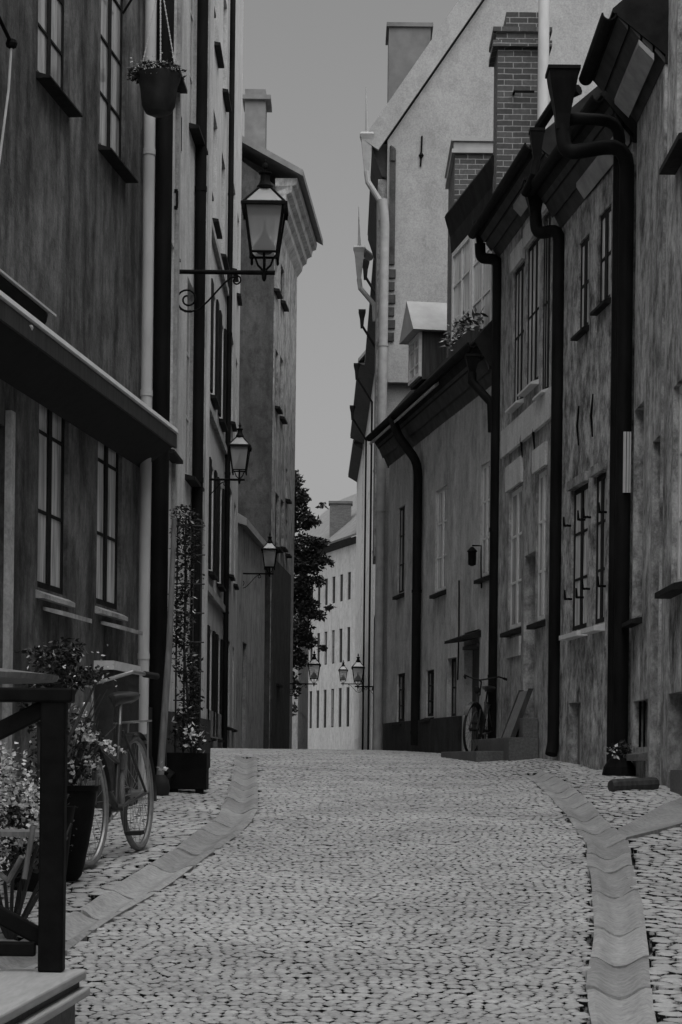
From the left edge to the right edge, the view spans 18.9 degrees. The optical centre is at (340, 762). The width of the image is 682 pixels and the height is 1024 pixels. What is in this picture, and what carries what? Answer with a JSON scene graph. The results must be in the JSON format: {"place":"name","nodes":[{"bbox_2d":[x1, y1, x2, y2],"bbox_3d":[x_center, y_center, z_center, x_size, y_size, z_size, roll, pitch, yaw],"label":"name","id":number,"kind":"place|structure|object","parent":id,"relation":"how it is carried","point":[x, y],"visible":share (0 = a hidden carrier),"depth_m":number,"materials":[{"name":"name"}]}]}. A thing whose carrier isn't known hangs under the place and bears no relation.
{"place":"outdoors","nodes":[
{"label":"outdoors","id":0,"kind":"place"},
{"bbox_2d":[0,748,284,940],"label":"pavement","id":1,"kind":"structure","parent":0,"point":[180,816],"depth_m":13.51,"materials":[{"name":"stone"}]},
{"bbox_2d":[0,826,38,882],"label":"chair","id":2,"kind":"object","parent":1,"relation":"on","point":[32,832],"visible":0.93,"depth_m":8.00,"materials":[{"name":"grey wood"}]},
{"bbox_2d":[0,668,58,683],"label":"table","id":3,"kind":"object","parent":1,"relation":"on","point":[9,676],"visible":1,"depth_m":9.13,"materials":[{"name":"grey wood"}]},
{"bbox_2d":[0,739,71,939],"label":"hydrangea","id":4,"kind":"object","parent":1,"relation":"on","point":[24,805],"visible":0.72,"depth_m":8.48,"materials":[{"name":"grey plant"}]},
{"bbox_2d":[4,637,116,891],"bbox_3d":[-1.390,0.005,10.200,0.578,1.263,0.360,1,0,0],"label":"potted shrub","id":5,"kind":"object","parent":1,"relation":"on","point":[69,677],"visible":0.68,"depth_m":10.15,"materials":[{"name":"grey plant"}]},
{"bbox_2d":[27,689,167,880],"bbox_3d":[-1.264,0.116,10.565,0.763,0.992,0.459,1,0,0],"label":"flower pot","id":6,"kind":"object","parent":1,"relation":"on","point":[81,798],"visible":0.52,"depth_m":10.52,"materials":[{"name":"black ceramic"}]},
{"bbox_2d":[64,670,159,867],"bbox_3d":[-1.292,0.015,11.712,0.654,1.072,1.770,-2,2,10],"label":"bicycle","id":7,"kind":"object","parent":1,"relation":"on","point":[116,799],"visible":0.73,"depth_m":11.90,"materials":[{"name":"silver metal"}]},
{"bbox_2d":[155,518,176,795],"bbox_3d":[-1.480,-0.888,17.017,0.174,2.331,0.405,1,0,0],"label":"pole","id":8,"kind":"object","parent":1,"relation":"on","point":[162,785],"visible":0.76,"depth_m":16.99,"materials":[{"name":"grey metal"}]},
{"bbox_2d":[166,504,211,793],"bbox_3d":[-1.306,-0.969,17.475,0.432,2.480,0.489,1,0,0],"label":"climbing plant","id":9,"kind":"object","parent":1,"relation":"on","point":[191,769],"visible":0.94,"depth_m":17.49,"materials":[{"name":"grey plant"}]},
{"bbox_2d":[36,830,597,1023],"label":"road","id":10,"kind":"structure","parent":0,"point":[386,927],"depth_m":8.89,"materials":[{"name":"stone"}]},
{"bbox_2d":[242,0,458,536],"label":"sky","id":11,"kind":"structure","parent":0,"point":[317,61],"materials":[{"name":"grey"}]},
{"bbox_2d":[242,780,576,832],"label":"road","id":12,"kind":"structure","parent":0,"point":[524,806],"depth_m":16.14,"materials":[{"name":"stone"}]},
{"bbox_2d":[256,749,593,782],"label":"road","id":13,"kind":"structure","parent":0,"point":[335,765],"depth_m":23.08,"materials":[{"name":"stone"}]},
{"bbox_2d":[544,769,681,1023],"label":"pavement","id":14,"kind":"structure","parent":0,"point":[657,870],"depth_m":11.24,"materials":[{"name":"stone"}]},
{"bbox_2d":[602,740,634,774],"bbox_3d":[2.705,-0.060,19.892,0.340,0.359,0.357,1,0,0],"label":"plant pot","id":15,"kind":"object","parent":14,"relation":"on","point":[614,765],"visible":0.98,"depth_m":19.80,"materials":[{"name":"black"}]},
{"bbox_2d":[608,777,658,791],"bbox_3d":[2.484,0.189,17.400,0.462,0.136,0.124,1,0,-26],"label":"log","id":16,"kind":"object","parent":14,"relation":"on","point":[644,783],"visible":0.92,"depth_m":17.34,"materials":[{"name":"grey wood"}]},
{"bbox_2d":[589,854,652,955],"bbox_3d":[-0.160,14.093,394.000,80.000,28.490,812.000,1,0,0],"label":"ground","id":17,"kind":"structure","parent":0,"point":[649,949],"depth_m":9.38,"materials":[{"name":"grey stone"}]},
{"bbox_2d":[0,969,89,1023],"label":"platform","id":18,"kind":"structure","parent":17,"relation":"on","point":[31,996],"depth_m":6.04,"materials":[{"name":"grey wood"}]},
{"bbox_2d":[0,687,74,972],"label":"railing","id":19,"kind":"object","parent":18,"relation":"on","point":[48,709],"visible":1,"depth_m":6.38,"materials":[{"name":"black paint"}]},
{"bbox_2d":[0,0,156,826],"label":"house","id":20,"kind":"structure","parent":17,"relation":"on","point":[77,169],"depth_m":14.49,"materials":[{"name":"paint"}]},
{"bbox_2d":[0,16,16,162],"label":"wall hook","id":21,"kind":"object","parent":20,"relation":"attached to","point":[11,44],"depth_m":12.26,"materials":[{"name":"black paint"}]},
{"bbox_2d":[35,404,74,606],"bbox_3d":[-1.958,-1.895,13.854,0.130,1.625,0.823,1,0,7],"label":"window","id":22,"kind":"structure","parent":20,"relation":"in","point":[51,426],"depth_m":13.88,"materials":[{"name":"glass"}]},
{"bbox_2d":[36,0,82,117],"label":"window","id":23,"kind":"structure","parent":20,"relation":"in","point":[49,74],"depth_m":13.75,"materials":[{"name":"paint"}]},
{"bbox_2d":[0,269,178,467],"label":"awning","id":24,"kind":"object","parent":20,"relation":"attached to","point":[43,364],"visible":1,"depth_m":13.52,"materials":[{"name":"fabric"}]},
{"bbox_2d":[95,441,127,620],"bbox_3d":[-1.755,-1.932,15.414,0.130,1.673,0.838,1,0,7],"label":"window","id":25,"kind":"structure","parent":20,"relation":"in","point":[107,489],"depth_m":15.44,"materials":[{"name":"glass"}]},
{"bbox_2d":[98,0,138,182],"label":"window","id":26,"kind":"structure","parent":20,"relation":"in","point":[109,145],"depth_m":15.41,"materials":[{"name":"paint"}]},
{"bbox_2d":[122,0,186,117],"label":"hanging basket","id":27,"kind":"object","parent":20,"relation":"hanging from","point":[158,84],"visible":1,"depth_m":15.50,"materials":[{"name":"grey plastic"}]},
{"bbox_2d":[0,755,257,968],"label":"gutter","id":28,"kind":"object","parent":17,"relation":"on","point":[234,817],"visible":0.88,"depth_m":11.62,"materials":[{"name":"stone"}]},
{"bbox_2d":[144,0,213,795],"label":"house","id":29,"kind":"structure","parent":17,"relation":"on","point":[183,233],"depth_m":19.42,"materials":[{"name":"paint"}]},
{"bbox_2d":[169,449,182,463],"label":"window","id":30,"kind":"structure","parent":29,"relation":"in","point":[174,457],"depth_m":18.45,"materials":[{"name":"paint"}]},
{"bbox_2d":[174,64,186,93],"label":"window","id":31,"kind":"structure","parent":29,"relation":"in","point":[181,88],"depth_m":18.63,"materials":[{"name":"paint"}]},
{"bbox_2d":[185,291,203,491],"bbox_3d":[-1.489,-3.730,20.258,0.210,1.975,0.880,1,0,2],"label":"window","id":32,"kind":"structure","parent":29,"relation":"in","point":[191,480],"depth_m":20.55,"materials":[{"name":"paint"}]},
{"bbox_2d":[189,0,207,154],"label":"window","id":33,"kind":"structure","parent":29,"relation":"in","point":[195,130],"depth_m":20.51,"materials":[{"name":"paint"}]},
{"bbox_2d":[179,159,288,312],"bbox_3d":[-1.032,-4.912,19.100,1.068,1.436,0.430,1,0,0],"label":"street lamp","id":34,"kind":"object","parent":29,"relation":"attached to","point":[264,245],"visible":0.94,"depth_m":19.08,"materials":[{"name":"black metal"}]},
{"bbox_2d":[206,0,235,747],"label":"house","id":35,"kind":"structure","parent":17,"relation":"on","point":[220,395],"depth_m":42.32,"materials":[{"name":"paint"}]},
{"bbox_2d":[206,625,216,740],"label":"window","id":36,"kind":"structure","parent":35,"relation":"in","point":[208,627],"depth_m":40.77,"materials":[{"name":"paint"}]},
{"bbox_2d":[208,457,218,579],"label":"window","id":37,"kind":"structure","parent":35,"relation":"in","point":[213,574],"depth_m":40.15,"materials":[{"name":"paint"}]},
{"bbox_2d":[210,278,220,409],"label":"window","id":38,"kind":"structure","parent":35,"relation":"in","point":[214,398],"depth_m":40.08,"materials":[{"name":"paint"}]},
{"bbox_2d":[212,218,221,238],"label":"window","id":39,"kind":"structure","parent":35,"relation":"in","point":[216,223],"depth_m":39.98,"materials":[{"name":"paint"}]},
{"bbox_2d":[214,41,223,67],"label":"window","id":40,"kind":"structure","parent":35,"relation":"in","point":[217,45],"depth_m":39.99,"materials":[{"name":"glass"}]},
{"bbox_2d":[215,634,224,742],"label":"window","id":41,"kind":"structure","parent":35,"relation":"in","point":[217,636],"depth_m":43.14,"materials":[{"name":"paint"}]},
{"bbox_2d":[216,477,225,591],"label":"window","id":42,"kind":"structure","parent":35,"relation":"in","point":[221,587],"depth_m":42.92,"materials":[{"name":"paint"}]},
{"bbox_2d":[218,310,227,431],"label":"window","id":43,"kind":"structure","parent":35,"relation":"in","point":[222,422],"depth_m":42.57,"materials":[{"name":"paint"}]},
{"bbox_2d":[221,253,229,269],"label":"window","id":44,"kind":"structure","parent":35,"relation":"in","point":[224,257],"depth_m":42.61,"materials":[{"name":"glass"}]},
{"bbox_2d":[222,88,231,111],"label":"window","id":45,"kind":"structure","parent":35,"relation":"in","point":[226,96],"depth_m":42.77,"materials":[{"name":"paint"}]},
{"bbox_2d":[209,423,251,495],"bbox_3d":[-2.182,-5.539,37.600,1.068,1.436,0.430,1,0,0],"label":"street lamp","id":46,"kind":"object","parent":35,"relation":"attached to","point":[239,465],"visible":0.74,"depth_m":37.56,"materials":[{"name":"black metal"}]},
{"bbox_2d":[224,0,243,747],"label":"house","id":47,"kind":"structure","parent":17,"relation":"on","point":[236,305],"depth_m":47.70,"materials":[{"name":"paint"}]},
{"bbox_2d":[237,293,241,305],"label":"window","id":48,"kind":"structure","parent":47,"relation":"in","point":[239,299],"depth_m":48.32,"materials":[{"name":"paint"}]},
{"bbox_2d":[235,513,273,748],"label":"house","id":49,"kind":"structure","parent":17,"relation":"on","point":[250,641],"depth_m":53.62,"materials":[{"name":"paint"}]},
{"bbox_2d":[243,533,278,587],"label":"street lamp","id":50,"kind":"object","parent":49,"relation":"attached to","point":[269,564],"visible":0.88,"depth_m":51.66,"materials":[{"name":"black metal"}]},
{"bbox_2d":[238,89,322,748],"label":"house","id":51,"kind":"structure","parent":17,"relation":"on","point":[267,394],"depth_m":58.73,"materials":[{"name":"grey paint"}]},
{"bbox_2d":[274,288,282,298],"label":"window","id":52,"kind":"structure","parent":51,"relation":"in","point":[277,291],"depth_m":58.49,"materials":[{"name":"paint"}]},
{"bbox_2d":[275,354,282,413],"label":"window","id":53,"kind":"structure","parent":51,"relation":"in","point":[278,409],"depth_m":59.18,"materials":[{"name":"paint"}]},
{"bbox_2d":[275,495,283,552],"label":"window","id":54,"kind":"structure","parent":51,"relation":"in","point":[280,550],"depth_m":60.15,"materials":[{"name":"glass"}]},
{"bbox_2d":[279,361,287,423],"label":"window","id":55,"kind":"structure","parent":51,"relation":"in","point":[282,418],"depth_m":60.46,"materials":[{"name":"paint"}]},
{"bbox_2d":[280,271,288,311],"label":"window","id":56,"kind":"structure","parent":51,"relation":"in","point":[284,305],"depth_m":60.67,"materials":[{"name":"paint"}]},
{"bbox_2d":[290,650,320,695],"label":"street lamp","id":57,"kind":"object","parent":51,"relation":"attached to","point":[313,675],"visible":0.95,"depth_m":63.96,"materials":[{"name":"black metal"}]},
{"bbox_2d":[292,565,312,748],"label":"house","id":58,"kind":"structure","parent":17,"relation":"on","point":[300,729],"depth_m":88.90,"materials":[{"name":"paint"}]},
{"bbox_2d":[292,470,336,715],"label":"tree","id":59,"kind":"object","parent":17,"relation":"on","point":[307,559],"visible":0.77,"depth_m":73.77,"materials":[{"name":"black plant"}]},
{"bbox_2d":[295,493,356,749],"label":"house","id":60,"kind":"structure","parent":17,"relation":"on","point":[330,711],"depth_m":122.31,"materials":[{"name":"paint"}]},
{"bbox_2d":[310,691,311,727],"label":"window","id":61,"kind":"structure","parent":60,"relation":"in","point":[310,691],"depth_m":126.72,"materials":[{"name":"glass"}]},
{"bbox_2d":[317,690,318,727],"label":"window","id":62,"kind":"structure","parent":60,"relation":"in","point":[318,690],"depth_m":125.22,"materials":[{"name":"glass"}]},
{"bbox_2d":[324,690,326,727],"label":"window","id":63,"kind":"structure","parent":60,"relation":"in","point":[325,691],"depth_m":123.76,"materials":[{"name":"glass"}]},
{"bbox_2d":[325,579,327,604],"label":"window","id":64,"kind":"structure","parent":60,"relation":"in","point":[326,592],"depth_m":123.79,"materials":[{"name":"glass"}]},
{"bbox_2d":[331,689,333,726],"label":"window","id":65,"kind":"structure","parent":60,"relation":"in","point":[332,717],"depth_m":122.32,"materials":[{"name":"glass"}]},
{"bbox_2d":[332,630,334,663],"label":"window","id":66,"kind":"structure","parent":60,"relation":"in","point":[333,631],"depth_m":122.29,"materials":[{"name":"glass"}]},
{"bbox_2d":[339,688,341,726],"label":"window","id":67,"kind":"structure","parent":60,"relation":"in","point":[340,689],"depth_m":120.80,"materials":[{"name":"glass"}]},
{"bbox_2d":[340,629,341,662],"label":"window","id":68,"kind":"structure","parent":60,"relation":"in","point":[340,629],"depth_m":120.89,"materials":[{"name":"glass"}]},
{"bbox_2d":[340,574,342,601],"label":"window","id":69,"kind":"structure","parent":60,"relation":"in","point":[341,593],"depth_m":120.86,"materials":[{"name":"glass"}]},
{"bbox_2d":[347,687,349,726],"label":"window","id":70,"kind":"structure","parent":60,"relation":"in","point":[348,688],"depth_m":119.31,"materials":[{"name":"glass"}]},
{"bbox_2d":[348,627,349,660],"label":"window","id":71,"kind":"structure","parent":60,"relation":"in","point":[348,627],"depth_m":119.32,"materials":[{"name":"glass"}]},
{"bbox_2d":[348,572,350,599],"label":"window","id":72,"kind":"structure","parent":60,"relation":"in","point":[349,574],"depth_m":119.34,"materials":[{"name":"glass"}]},
{"bbox_2d":[348,440,363,749],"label":"house","id":73,"kind":"structure","parent":17,"relation":"on","point":[356,470],"depth_m":108.46,"materials":[{"name":"paint"}]},
{"bbox_2d":[350,350,374,749],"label":"house","id":74,"kind":"structure","parent":17,"relation":"on","point":[362,415],"depth_m":92.04,"materials":[{"name":"paint"}]},
{"bbox_2d":[338,660,361,692],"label":"street lamp","id":75,"kind":"object","parent":74,"relation":"attached to","point":[339,670],"visible":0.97,"depth_m":89.97,"materials":[{"name":"black metal"}]},
{"bbox_2d":[358,257,375,615],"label":"house","id":76,"kind":"structure","parent":17,"relation":"on","point":[370,350],"depth_m":73.76,"materials":[{"name":"paint"}]},
{"bbox_2d":[365,138,494,752],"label":"house","id":77,"kind":"structure","parent":17,"relation":"on","point":[429,436],"depth_m":31.55,"materials":[{"name":"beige paint"}]},
{"bbox_2d":[392,506,404,599],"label":"window","id":78,"kind":"structure","parent":77,"relation":"in","point":[402,510],"depth_m":35.20,"materials":[{"name":"paint"}]},
{"bbox_2d":[392,673,404,726],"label":"window","id":79,"kind":"structure","parent":77,"relation":"in","point":[401,676],"depth_m":35.05,"materials":[{"name":"glass"}]},
{"bbox_2d":[420,670,433,722],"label":"window","id":80,"kind":"structure","parent":77,"relation":"in","point":[431,672],"depth_m":32.57,"materials":[{"name":"glass"}]},
{"bbox_2d":[429,486,446,598],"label":"window","id":81,"kind":"structure","parent":77,"relation":"in","point":[442,494],"depth_m":31.88,"materials":[{"name":"glass"}]},
{"bbox_2d":[451,658,456,715],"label":"window","id":82,"kind":"structure","parent":77,"relation":"in","point":[454,661],"depth_m":31.10,"materials":[{"name":"glass"}]},
{"bbox_2d":[440,306,487,359],"bbox_3d":[1.776,-6.155,29.401,0.604,0.535,1.815,1,0,-11],"label":"window box","id":83,"kind":"object","parent":77,"relation":"attached to","point":[469,334],"visible":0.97,"depth_m":29.13,"materials":[{"name":"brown wood"}]},
{"bbox_2d":[462,643,478,739],"bbox_3d":[1.953,-0.838,29.576,0.210,1.729,0.995,1,0,-9],"label":"door","id":84,"kind":"structure","parent":77,"relation":"in","point":[475,647],"depth_m":29.85,"materials":[{"name":"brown wood"}]},
{"bbox_2d":[467,545,481,587],"bbox_3d":[1.882,-2.775,28.914,0.212,0.612,0.145,1,0,15],"label":"wall lamp","id":85,"kind":"object","parent":77,"relation":"attached to","point":[471,551],"visible":1,"depth_m":28.89,"materials":[{"name":"black metal"}]},
{"bbox_2d":[473,462,489,583],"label":"window","id":86,"kind":"structure","parent":77,"relation":"in","point":[486,468],"depth_m":28.87,"materials":[{"name":"glass"}]},
{"bbox_2d":[353,0,621,749],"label":"house","id":87,"kind":"structure","parent":17,"relation":"on","point":[440,89],"depth_m":37.30,"materials":[{"name":"white paint"}]},
{"bbox_2d":[441,718,538,761],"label":"steps","id":88,"kind":"structure","parent":17,"relation":"on","point":[523,744],"depth_m":24.94,"materials":[{"name":"stone"}]},
{"bbox_2d":[463,674,506,750],"bbox_3d":[1.943,-0.621,27.375,0.647,1.072,1.767,4,1,15],"label":"bicycle","id":89,"kind":"object","parent":88,"relation":"on","point":[481,718],"visible":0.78,"depth_m":27.03,"materials":[{"name":"paint"}]},
{"bbox_2d":[501,688,533,737],"bbox_3d":[2.184,-0.613,25.410,0.280,0.603,0.660,1,0,-6],"label":"board","id":90,"kind":"object","parent":88,"relation":"on","point":[517,712],"visible":0.87,"depth_m":25.32,"materials":[{"name":"grey wood"}]},
{"bbox_2d":[468,0,600,759],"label":"house","id":91,"kind":"structure","parent":17,"relation":"on","point":[520,260],"depth_m":26.77,"materials":[{"name":"grey paint"}]},
{"bbox_2d":[500,486,521,637],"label":"window","id":92,"kind":"structure","parent":91,"relation":"in","point":[516,497],"depth_m":26.65,"materials":[{"name":"paint"}]},
{"bbox_2d":[505,262,524,412],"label":"window","id":93,"kind":"structure","parent":91,"relation":"in","point":[520,274],"depth_m":26.57,"materials":[{"name":"paint"}]},
{"bbox_2d":[517,238,539,396],"bbox_3d":[2.377,-5.585,25.577,0.165,1.865,0.896,1,0,-6],"label":"window","id":94,"kind":"structure","parent":91,"relation":"in","point":[534,251],"depth_m":25.63,"materials":[{"name":"paint"}]},
{"bbox_2d":[526,469,546,629],"bbox_3d":[2.418,-2.596,24.900,0.180,1.909,0.707,1,0,-6],"label":"window","id":95,"kind":"structure","parent":91,"relation":"in","point":[542,476],"depth_m":24.95,"materials":[{"name":"paint"}]},
{"bbox_2d":[532,213,550,400],"bbox_3d":[2.459,-5.534,24.745,0.165,2.216,0.561,1,0,-6],"label":"window","id":96,"kind":"structure","parent":91,"relation":"in","point":[547,220],"depth_m":24.81,"materials":[{"name":"paint"}]},
{"bbox_2d":[521,85,636,769],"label":"house","id":97,"kind":"structure","parent":17,"relation":"on","point":[575,196],"depth_m":22.66,"materials":[{"name":"paint"}]},
{"bbox_2d":[559,483,587,640],"bbox_3d":[2.621,-2.228,22.717,0.200,1.689,0.912,1,0,-6],"label":"window","id":98,"kind":"structure","parent":97,"relation":"in","point":[581,494],"depth_m":22.76,"materials":[{"name":"paint"}]},
{"bbox_2d":[578,706,579,763],"bbox_3d":[2.715,-0.302,22.875,0.055,0.684,0.517,1,0,-6],"label":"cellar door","id":99,"kind":"structure","parent":97,"relation":"in","point":[578,706],"depth_m":23.08,"materials":[{"name":"wood"}]},
{"bbox_2d":[570,236,588,340],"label":"window","id":100,"kind":"structure","parent":97,"relation":"in","point":[584,291],"depth_m":22.65,"materials":[{"name":"paint"}]},
{"bbox_2d":[581,472,605,633],"bbox_3d":[2.723,-2.229,21.752,0.200,1.686,0.624,1,0,-6],"label":"window","id":101,"kind":"structure","parent":97,"relation":"in","point":[601,480],"depth_m":21.78,"materials":[{"name":"paint"}]},
{"bbox_2d":[590,206,610,315],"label":"window","id":102,"kind":"structure","parent":97,"relation":"in","point":[605,252],"depth_m":21.67,"materials":[{"name":"paint"}]},
{"bbox_2d":[517,771,656,1023],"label":"gutter","id":103,"kind":"object","parent":17,"relation":"on","point":[618,989],"visible":0.91,"depth_m":9.50,"materials":[{"name":"stone"}]},
{"bbox_2d":[545,0,668,783],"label":"house","id":104,"kind":"structure","parent":17,"relation":"on","point":[625,66],"depth_m":19.79,"materials":[{"name":"grey paint"}]},
{"bbox_2d":[623,432,630,492],"bbox_3d":[2.818,-2.963,20.177,0.075,0.600,0.017,1,0,0],"label":"wall sign","id":105,"kind":"object","parent":104,"relation":"attached to","point":[626,462],"visible":1,"depth_m":20.17,"materials":[{"name":"white metal"}]},
{"bbox_2d":[621,617,641,627],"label":"window","id":106,"kind":"structure","parent":104,"relation":"in","point":[633,622],"depth_m":19.63,"materials":[{"name":"paint"}]},
{"bbox_2d":[618,797,681,839],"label":"drain","id":107,"kind":"object","parent":17,"relation":"on","point":[664,817],"visible":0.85,"depth_m":14.34,"materials":[{"name":"stone"}]},
{"bbox_2d":[654,0,681,795],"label":"house","id":108,"kind":"structure","parent":17,"relation":"on","point":[669,593],"depth_m":17.96,"materials":[{"name":"grey paint"}]},
{"bbox_2d":[654,385,681,598],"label":"window","id":109,"kind":"structure","parent":108,"relation":"in","point":[674,589],"depth_m":17.81,"materials":[{"name":"paint"}]},
{"bbox_2d":[659,132,681,174],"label":"window","id":110,"kind":"structure","parent":108,"relation":"in","point":[672,162],"depth_m":17.51,"materials":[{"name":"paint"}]},
{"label":"house","id":111,"kind":"object","parent":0,"visible":0},
{"bbox_2d":[351,654,372,693],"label":"street lamp","id":112,"kind":"object","parent":111,"relation":"attached to","point":[357,678],"visible":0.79,"depth_m":64.94,"materials":[{"name":"black metal"}]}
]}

